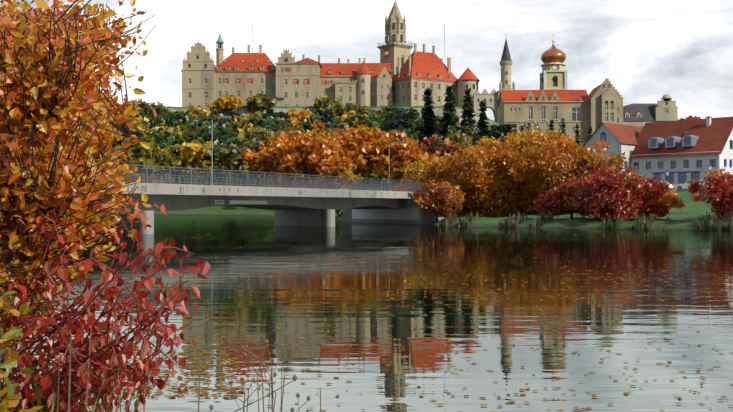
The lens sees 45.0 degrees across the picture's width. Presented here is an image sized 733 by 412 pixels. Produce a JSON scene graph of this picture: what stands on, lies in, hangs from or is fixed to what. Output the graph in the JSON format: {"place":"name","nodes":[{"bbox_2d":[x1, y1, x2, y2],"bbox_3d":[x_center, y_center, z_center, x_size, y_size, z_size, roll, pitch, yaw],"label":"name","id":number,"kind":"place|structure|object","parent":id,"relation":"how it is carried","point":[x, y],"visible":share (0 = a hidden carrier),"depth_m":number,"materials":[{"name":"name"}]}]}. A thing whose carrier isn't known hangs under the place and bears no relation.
{"place":"outdoors","nodes":[
{"label":"outdoors","id":0,"kind":"place"},
{"bbox_2d":[0,0,732,120],"label":"sky","id":1,"kind":"structure","parent":0,"point":[649,50],"materials":[{"name":"white"}]},
{"bbox_2d":[6,215,732,411],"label":"river water","id":2,"kind":"structure","parent":0,"point":[255,282],"depth_m":13.72,"materials":[{"name":"grey liquid"}]},
{"bbox_2d":[33,231,732,411],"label":"floating leaves","id":3,"kind":"object","parent":2,"relation":"on","point":[224,387],"visible":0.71,"depth_m":9.32,"materials":[{"name":"orange plant"}]},
{"bbox_2d":[127,106,730,229],"bbox_3d":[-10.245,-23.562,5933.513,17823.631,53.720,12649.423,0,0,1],"label":"grassy ground","id":4,"kind":"structure","parent":0,"point":[686,216],"depth_m":84.22,"materials":[{"name":"green plant"}]},
{"bbox_2d":[0,280,175,411],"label":"bank grass","id":5,"kind":"structure","parent":4,"relation":"on","point":[54,400],"depth_m":3.33,"materials":[{"name":"brown plant"}]},
{"bbox_2d":[0,0,209,411],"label":"bush","id":6,"kind":"object","parent":4,"relation":"on","point":[56,103],"visible":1,"depth_m":3.36,"materials":[{"name":"orange plant"}]},
{"bbox_2d":[101,145,127,175],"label":"hill tree","id":7,"kind":"object","parent":4,"relation":"on","point":[117,147],"visible":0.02,"depth_m":184.67,"materials":[{"name":"green plant"}]},
{"bbox_2d":[95,129,141,147],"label":"hill tree","id":8,"kind":"object","parent":4,"relation":"on","point":[137,133],"visible":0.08,"depth_m":203.59,"materials":[{"name":"green plant"}]},
{"bbox_2d":[116,98,149,115],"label":"hill tree","id":9,"kind":"object","parent":4,"relation":"on","point":[140,103],"visible":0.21,"depth_m":280.04,"materials":[{"name":"yellow plant"}]},
{"bbox_2d":[131,124,143,130],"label":"hill tree","id":10,"kind":"object","parent":4,"relation":"on","point":[136,128],"visible":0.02,"depth_m":231.83,"materials":[{"name":"yellow plant"}]},
{"bbox_2d":[122,136,156,181],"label":"hill tree","id":11,"kind":"object","parent":4,"relation":"on","point":[132,142],"visible":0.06,"depth_m":198.56,"materials":[{"name":"green plant"}]},
{"bbox_2d":[129,108,151,121],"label":"hill tree","id":12,"kind":"object","parent":4,"relation":"on","point":[141,113],"visible":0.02,"depth_m":260.22,"materials":[{"name":"green plant"}]},
{"bbox_2d":[133,116,149,131],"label":"hill tree","id":13,"kind":"object","parent":4,"relation":"on","point":[139,120],"visible":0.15,"depth_m":239.40,"materials":[{"name":"yellow plant"}]},
{"bbox_2d":[120,135,176,182],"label":"hill tree","id":14,"kind":"object","parent":4,"relation":"on","point":[155,156],"visible":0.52,"depth_m":183.72,"materials":[{"name":"green plant"}]},
{"bbox_2d":[137,101,173,116],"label":"hill tree","id":15,"kind":"object","parent":4,"relation":"on","point":[159,108],"visible":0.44,"depth_m":276.71,"materials":[{"name":"green plant"}]},
{"bbox_2d":[144,113,177,129],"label":"hill tree","id":16,"kind":"object","parent":4,"relation":"on","point":[168,119],"visible":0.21,"depth_m":239.54,"materials":[{"name":"green plant"}]},
{"bbox_2d":[142,123,187,142],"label":"hill tree","id":17,"kind":"object","parent":4,"relation":"on","point":[173,132],"visible":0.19,"depth_m":211.05,"materials":[{"name":"yellow plant"}]},
{"bbox_2d":[148,132,184,174],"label":"hill tree","id":18,"kind":"object","parent":4,"relation":"on","point":[163,141],"visible":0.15,"depth_m":204.92,"materials":[{"name":"green plant"}]},
{"bbox_2d":[154,111,187,126],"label":"hill tree","id":19,"kind":"object","parent":4,"relation":"on","point":[179,118],"visible":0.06,"depth_m":249.26,"materials":[{"name":"green plant"}]},
{"bbox_2d":[161,143,184,183],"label":"hill tree","id":20,"kind":"object","parent":4,"relation":"on","point":[173,150],"visible":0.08,"depth_m":194.25,"materials":[{"name":"yellow plant"}]},
{"bbox_2d":[163,137,213,183],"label":"hill tree","id":21,"kind":"object","parent":4,"relation":"on","point":[193,153],"visible":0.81,"depth_m":186.19,"materials":[{"name":"yellow plant"}]},
{"bbox_2d":[182,116,208,137],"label":"hill tree","id":22,"kind":"object","parent":4,"relation":"on","point":[192,124],"visible":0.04,"depth_m":224.91,"materials":[{"name":"green plant"}]},
{"bbox_2d":[173,105,218,114],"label":"hill tree","id":23,"kind":"object","parent":4,"relation":"on","point":[195,110],"visible":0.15,"depth_m":276.38,"materials":[{"name":"yellow plant"}]},
{"bbox_2d":[176,114,217,125],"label":"hill tree","id":24,"kind":"object","parent":4,"relation":"on","point":[190,118],"visible":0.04,"depth_m":238.52,"materials":[{"name":"green plant"}]},
{"bbox_2d":[196,120,210,129],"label":"hill tree","id":25,"kind":"object","parent":4,"relation":"on","point":[206,123],"visible":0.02,"depth_m":216.67,"materials":[{"name":"green plant"}]},
{"bbox_2d":[197,109,210,117],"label":"hill tree","id":26,"kind":"object","parent":4,"relation":"on","point":[206,113],"visible":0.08,"depth_m":267.31,"materials":[{"name":"orange plant"}]},
{"bbox_2d":[179,124,235,181],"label":"hill tree","id":27,"kind":"object","parent":4,"relation":"on","point":[204,132],"visible":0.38,"depth_m":204.84,"materials":[{"name":"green plant"}]},
{"bbox_2d":[208,109,236,126],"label":"hill tree","id":28,"kind":"object","parent":4,"relation":"on","point":[225,121],"visible":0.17,"depth_m":250.79,"materials":[{"name":"green plant"}]},
{"bbox_2d":[216,123,236,133],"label":"hill tree","id":29,"kind":"object","parent":4,"relation":"on","point":[231,130],"visible":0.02,"depth_m":221.06,"materials":[{"name":"green plant"}]},
{"bbox_2d":[208,93,247,112],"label":"hill tree","id":30,"kind":"object","parent":4,"relation":"on","point":[223,103],"visible":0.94,"depth_m":278.90,"materials":[{"name":"yellow plant"}]},
{"bbox_2d":[202,134,254,166],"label":"hill tree","id":31,"kind":"object","parent":4,"relation":"on","point":[228,140],"visible":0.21,"depth_m":196.27,"materials":[{"name":"green plant"}]},
{"bbox_2d":[226,109,241,120],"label":"cliff tree","id":32,"kind":"object","parent":4,"relation":"on","point":[232,114],"visible":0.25,"depth_m":277.66,"materials":[{"name":"green plant"}]},
{"bbox_2d":[203,144,265,185],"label":"hill tree","id":33,"kind":"object","parent":4,"relation":"on","point":[230,156],"visible":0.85,"depth_m":181.53,"materials":[{"name":"green plant"}]},
{"bbox_2d":[229,111,264,134],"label":"hill tree","id":34,"kind":"object","parent":4,"relation":"on","point":[242,118],"visible":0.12,"depth_m":239.57,"materials":[{"name":"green plant"}]},
{"bbox_2d":[233,123,271,143],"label":"hill tree","id":35,"kind":"object","parent":4,"relation":"on","point":[242,133],"visible":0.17,"depth_m":212.71,"materials":[{"name":"yellow plant"}]},
{"bbox_2d":[242,129,269,180],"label":"hill tree","id":36,"kind":"object","parent":4,"relation":"on","point":[260,136],"visible":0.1,"depth_m":203.92,"materials":[{"name":"green plant"}]},
{"bbox_2d":[241,141,271,180],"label":"tree","id":37,"kind":"object","parent":4,"relation":"on","point":[258,146],"visible":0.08,"depth_m":194.64,"materials":[{"name":"orange plant"}]},
{"bbox_2d":[245,93,277,112],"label":"hill tree","id":38,"kind":"object","parent":4,"relation":"on","point":[258,102],"visible":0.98,"depth_m":279.36,"materials":[{"name":"green plant"}]},
{"bbox_2d":[198,330,328,411],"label":"dry weeds","id":39,"kind":"object","parent":4,"relation":"on","point":[272,375],"visible":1,"depth_m":2.58,"materials":[{"name":"brown"}]},
{"bbox_2d":[245,114,284,131],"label":"hill tree","id":40,"kind":"object","parent":4,"relation":"on","point":[267,122],"visible":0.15,"depth_m":231.55,"materials":[{"name":"green plant"}]},
{"bbox_2d":[261,108,290,118],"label":"hill tree","id":41,"kind":"object","parent":4,"relation":"on","point":[270,112],"visible":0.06,"depth_m":254.07,"materials":[{"name":"green plant"}]},
{"bbox_2d":[262,127,293,142],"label":"hill tree","id":42,"kind":"object","parent":4,"relation":"on","point":[288,129],"visible":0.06,"depth_m":209.64,"materials":[{"name":"yellow plant"}]},
{"bbox_2d":[241,134,315,187],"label":"orange tree","id":43,"kind":"object","parent":4,"relation":"on","point":[273,166],"visible":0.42,"depth_m":179.93,"materials":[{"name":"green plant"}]},
{"bbox_2d":[269,116,292,131],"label":"hill tree","id":44,"kind":"object","parent":4,"relation":"on","point":[286,123],"visible":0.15,"depth_m":240.59,"materials":[{"name":"green plant"}]},
{"bbox_2d":[263,129,317,145],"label":"gold tree","id":45,"kind":"object","parent":4,"relation":"on","point":[312,133],"visible":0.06,"depth_m":200.00,"materials":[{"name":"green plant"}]},
{"bbox_2d":[97,182,500,233],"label":"bridge","id":46,"kind":"structure","parent":4,"relation":"on","point":[304,207],"depth_m":71.13,"materials":[{"name":"concrete"}]},
{"bbox_2d":[211,116,230,184],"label":"street light","id":47,"kind":"object","parent":46,"relation":"on","point":[223,117],"visible":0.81,"depth_m":72.42,"materials":[{"name":"silver metal"}]},
{"bbox_2d":[111,164,436,191],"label":"bridge railing","id":48,"kind":"object","parent":46,"relation":"on","point":[146,178],"visible":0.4,"depth_m":67.34,"materials":[{"name":"grey metal"}]},
{"bbox_2d":[388,141,404,190],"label":"street light","id":49,"kind":"object","parent":46,"relation":"on","point":[389,156],"visible":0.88,"depth_m":100.21,"materials":[{"name":"silver metal"}]},
{"bbox_2d":[290,111,310,118],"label":"hill tree","id":50,"kind":"object","parent":4,"relation":"on","point":[294,113],"visible":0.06,"depth_m":263.67,"materials":[{"name":"orange plant"}]},
{"bbox_2d":[286,108,317,116],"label":"hill tree","id":51,"kind":"object","parent":4,"relation":"on","point":[300,110],"visible":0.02,"depth_m":276.63,"materials":[{"name":"yellow plant"}]},
{"bbox_2d":[290,123,316,138],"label":"hill tree","id":52,"kind":"object","parent":4,"relation":"on","point":[305,127],"depth_m":202.57,"materials":[{"name":"green plant"}]},
{"bbox_2d":[287,111,324,130],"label":"hill tree","id":53,"kind":"object","parent":4,"relation":"on","point":[297,121],"visible":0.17,"depth_m":231.08,"materials":[{"name":"orange plant"}]},
{"bbox_2d":[276,134,347,187],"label":"orange tree","id":54,"kind":"object","parent":4,"relation":"on","point":[307,152],"visible":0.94,"depth_m":173.50,"materials":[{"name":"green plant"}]},
{"bbox_2d":[307,109,335,129],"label":"hill tree","id":55,"kind":"object","parent":4,"relation":"on","point":[326,118],"visible":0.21,"depth_m":242.32,"materials":[{"name":"green plant"}]},
{"bbox_2d":[314,127,331,134],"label":"hill tree","id":56,"kind":"object","parent":4,"relation":"on","point":[328,130],"visible":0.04,"depth_m":215.34,"materials":[{"name":"yellow plant"}]},
{"bbox_2d":[313,93,343,114],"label":"hill tree","id":57,"kind":"object","parent":4,"relation":"on","point":[327,102],"visible":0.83,"depth_m":278.58,"materials":[{"name":"green plant"}]},
{"bbox_2d":[181,0,479,107],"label":"castle","id":58,"kind":"structure","parent":4,"relation":"on","point":[400,74],"depth_m":296.61,"materials":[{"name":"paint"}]},
{"bbox_2d":[317,130,351,156],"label":"orange tree","id":59,"kind":"object","parent":4,"relation":"on","point":[334,136],"visible":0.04,"depth_m":195.72,"materials":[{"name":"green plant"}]},
{"bbox_2d":[331,116,341,128],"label":"hill tree","id":60,"kind":"object","parent":4,"relation":"on","point":[337,122],"visible":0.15,"depth_m":250.97,"materials":[{"name":"green plant"}]},
{"bbox_2d":[313,155,362,188],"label":"yellow tree","id":61,"kind":"object","parent":4,"relation":"on","point":[343,168],"visible":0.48,"depth_m":164.58,"materials":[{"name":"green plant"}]},
{"bbox_2d":[335,209,342,216],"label":"green tree","id":62,"kind":"object","parent":4,"relation":"on","point":[339,213],"visible":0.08,"depth_m":102.70,"materials":[{"name":"green plant"}]},
{"bbox_2d":[339,123,352,131],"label":"hill tree","id":63,"kind":"object","parent":4,"relation":"on","point":[343,127],"visible":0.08,"depth_m":232.90,"materials":[{"name":"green plant"}]},
{"bbox_2d":[337,110,355,118],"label":"hill tree","id":64,"kind":"object","parent":4,"relation":"on","point":[344,115],"visible":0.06,"depth_m":267.29,"materials":[{"name":"yellow plant"}]},
{"bbox_2d":[330,124,364,137],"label":"orange tree","id":65,"kind":"object","parent":4,"relation":"on","point":[350,130],"visible":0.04,"depth_m":200.90,"materials":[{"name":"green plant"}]},
{"bbox_2d":[337,102,371,115],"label":"hill tree","id":66,"kind":"object","parent":4,"relation":"on","point":[358,108],"visible":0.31,"depth_m":275.21,"materials":[{"name":"green plant"}]},
{"bbox_2d":[343,112,371,124],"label":"hill tree","id":67,"kind":"object","parent":4,"relation":"on","point":[352,118],"visible":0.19,"depth_m":242.88,"materials":[{"name":"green plant"}]},
{"bbox_2d":[338,124,387,189],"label":"orange tree","id":68,"kind":"object","parent":4,"relation":"on","point":[353,144],"visible":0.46,"depth_m":176.08,"materials":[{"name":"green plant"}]},
{"bbox_2d":[352,119,384,130],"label":"hill tree","id":69,"kind":"object","parent":4,"relation":"on","point":[376,122],"visible":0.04,"depth_m":229.54,"materials":[{"name":"green plant"}]},
{"bbox_2d":[368,109,391,120],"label":"hill tree","id":70,"kind":"object","parent":4,"relation":"on","point":[373,115],"visible":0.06,"depth_m":264.46,"materials":[{"name":"green plant"}]},
{"bbox_2d":[359,130,415,186],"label":"gold tree","id":71,"kind":"object","parent":4,"relation":"on","point":[380,163],"visible":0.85,"depth_m":172.76,"materials":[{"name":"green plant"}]},
{"bbox_2d":[371,125,407,185],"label":"gold tree","id":72,"kind":"object","parent":4,"relation":"on","point":[377,130],"visible":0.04,"depth_m":196.20,"materials":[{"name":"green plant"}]},
{"bbox_2d":[382,108,402,126],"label":"hill tree","id":73,"kind":"object","parent":4,"relation":"on","point":[385,119],"visible":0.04,"depth_m":238.94,"materials":[{"name":"green plant"}]},
{"bbox_2d":[380,103,417,119],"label":"hill tree","id":74,"kind":"object","parent":4,"relation":"on","point":[391,108],"visible":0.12,"depth_m":275.36,"materials":[{"name":"green plant"}]},
{"bbox_2d":[382,109,423,133],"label":"hill tree","id":75,"kind":"object","parent":4,"relation":"on","point":[405,121],"visible":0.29,"depth_m":220.66,"materials":[{"name":"green plant"}]},
{"bbox_2d":[388,128,418,180],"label":"hill tree","id":76,"kind":"object","parent":4,"relation":"on","point":[409,134],"visible":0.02,"depth_m":202.58,"materials":[{"name":"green plant"}]},
{"bbox_2d":[407,140,428,153],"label":"orange tree","id":77,"kind":"object","parent":4,"relation":"on","point":[422,147],"visible":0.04,"depth_m":194.91,"materials":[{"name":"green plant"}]},
{"bbox_2d":[398,147,440,177],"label":"orange tree","id":78,"kind":"object","parent":4,"relation":"on","point":[416,154],"visible":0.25,"depth_m":170.02,"materials":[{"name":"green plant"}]},
{"bbox_2d":[416,87,438,145],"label":"dark green tree","id":79,"kind":"object","parent":4,"relation":"on","point":[427,129],"visible":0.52,"depth_m":224.89,"materials":[{"name":"green plant"}]},
{"bbox_2d":[417,109,438,129],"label":"cliff tree","id":80,"kind":"object","parent":4,"relation":"on","point":[422,119],"visible":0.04,"depth_m":273.45,"materials":[{"name":"green plant"}]},
{"bbox_2d":[394,157,467,216],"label":"gold tree","id":81,"kind":"object","parent":4,"relation":"on","point":[436,169],"visible":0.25,"depth_m":90.37,"materials":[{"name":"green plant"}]},
{"bbox_2d":[412,176,465,222],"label":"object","id":82,"kind":"object","parent":4,"relation":"on","point":[442,197],"visible":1,"depth_m":82.48,"materials":[{"name":"orange plant"}]},
{"bbox_2d":[423,134,468,158],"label":"tree","id":83,"kind":"object","parent":4,"relation":"on","point":[442,147],"visible":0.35,"depth_m":188.46,"materials":[{"name":"brown plant"}]},
{"bbox_2d":[434,114,458,128],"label":"cliff tree","id":84,"kind":"object","parent":4,"relation":"on","point":[440,117],"visible":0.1,"depth_m":273.21,"materials":[{"name":"green plant"}]},
{"bbox_2d":[437,85,461,140],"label":"dark green tree","id":85,"kind":"object","parent":4,"relation":"on","point":[446,120],"visible":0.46,"depth_m":220.78,"materials":[{"name":"green plant"}]},
{"bbox_2d":[445,125,473,149],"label":"hill tree","id":86,"kind":"object","parent":4,"relation":"on","point":[466,138],"visible":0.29,"depth_m":200.07,"materials":[{"name":"green plant"}]},
{"bbox_2d":[458,88,479,144],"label":"dark green tree","id":87,"kind":"object","parent":4,"relation":"on","point":[467,111],"visible":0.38,"depth_m":226.78,"materials":[{"name":"green plant"}]},
{"bbox_2d":[418,137,533,217],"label":"gold tree","id":88,"kind":"object","parent":4,"relation":"on","point":[473,161],"visible":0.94,"depth_m":85.47,"materials":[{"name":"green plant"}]},
{"bbox_2d":[474,100,492,142],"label":"dark green tree","id":89,"kind":"object","parent":4,"relation":"on","point":[482,126],"visible":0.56,"depth_m":230.66,"materials":[{"name":"green plant"}]},
{"bbox_2d":[472,39,514,122],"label":"gate tower","id":90,"kind":"structure","parent":4,"relation":"on","point":[491,99],"depth_m":289.16,"materials":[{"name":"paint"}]},
{"bbox_2d":[490,123,513,142],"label":"dark green tree","id":91,"kind":"object","parent":4,"relation":"on","point":[501,131],"visible":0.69,"depth_m":233.52,"materials":[{"name":"green plant"}]},
{"bbox_2d":[458,123,564,217],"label":"gold tree","id":92,"kind":"object","parent":4,"relation":"on","point":[535,139],"visible":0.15,"depth_m":86.82,"materials":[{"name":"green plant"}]},
{"bbox_2d":[549,119,554,132],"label":"dark green tree","id":93,"kind":"object","parent":4,"relation":"on","point":[551,126],"visible":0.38,"depth_m":236.74,"materials":[{"name":"green plant"}]},
{"bbox_2d":[497,79,622,142],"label":"stone hall","id":94,"kind":"structure","parent":4,"relation":"on","point":[596,107],"depth_m":248.85,"materials":[{"name":"stone"}]},
{"bbox_2d":[540,33,567,89],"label":"church tower","id":95,"kind":"structure","parent":94,"relation":"on","point":[553,74],"depth_m":290.66,"materials":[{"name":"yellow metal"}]},
{"bbox_2d":[533,171,586,218],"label":"red tree","id":96,"kind":"object","parent":4,"relation":"on","point":[542,205],"visible":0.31,"depth_m":73.23,"materials":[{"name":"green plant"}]},
{"bbox_2d":[559,118,565,137],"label":"dark green tree","id":97,"kind":"object","parent":4,"relation":"on","point":[563,125],"visible":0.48,"depth_m":236.68,"materials":[{"name":"green plant"}]},
{"bbox_2d":[514,129,626,214],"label":"gold tree","id":98,"kind":"object","parent":4,"relation":"on","point":[551,168],"visible":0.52,"depth_m":83.34,"materials":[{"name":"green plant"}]},
{"bbox_2d":[574,123,581,144],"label":"dark green tree","id":99,"kind":"object","parent":4,"relation":"on","point":[577,136],"visible":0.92,"depth_m":236.50,"materials":[{"name":"green plant"}]},
{"bbox_2d":[547,172,617,220],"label":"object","id":100,"kind":"object","parent":4,"relation":"on","point":[567,186],"visible":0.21,"depth_m":70.35,"materials":[{"name":"red plant"}]},
{"bbox_2d":[544,157,623,211],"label":"tree","id":101,"kind":"object","parent":4,"relation":"on","point":[583,168],"visible":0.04,"depth_m":82.37,"materials":[{"name":"plant"}]},
{"bbox_2d":[437,210,732,229],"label":"reeds","id":102,"kind":"object","parent":4,"relation":"on","point":[698,225],"depth_m":67.14,"materials":[{"name":"green plant"}]},
{"bbox_2d":[573,161,670,221],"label":"red tree","id":103,"kind":"object","parent":4,"relation":"on","point":[627,186],"visible":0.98,"depth_m":68.07,"materials":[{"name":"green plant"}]},
{"bbox_2d":[623,94,677,126],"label":"dark roof house","id":104,"kind":"structure","parent":4,"relation":"on","point":[665,108],"depth_m":270.15,"materials":[{"name":"paint"}]},
{"bbox_2d":[627,177,684,218],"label":"red tree","id":105,"kind":"object","parent":4,"relation":"on","point":[661,206],"visible":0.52,"depth_m":69.71,"materials":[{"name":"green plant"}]},
{"bbox_2d":[583,116,732,188],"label":"house","id":106,"kind":"structure","parent":4,"relation":"on","point":[682,151],"depth_m":146.73,"materials":[{"name":"paint"}]},
{"bbox_2d":[678,116,699,119],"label":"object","id":107,"kind":"object","parent":4,"relation":"on","point":[690,117],"visible":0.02,"depth_m":286.07,"materials":[{"name":"orange plant"}]},
{"bbox_2d":[687,168,732,219],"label":"red tree","id":108,"kind":"object","parent":4,"relation":"on","point":[719,193],"visible":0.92,"depth_m":65.63,"materials":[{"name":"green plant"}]},
{"bbox_2d":[669,189,691,191],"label":"hotel road","id":109,"kind":"structure","parent":0,"point":[681,190],"depth_m":122.51,"materials":[{"name":"grey asphalt"}]},
{"bbox_2d":[674,180,707,188],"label":"white car","id":110,"kind":"object","parent":109,"relation":"on","point":[682,186],"visible":0.56,"depth_m":122.65,"materials":[{"name":"white paint"}]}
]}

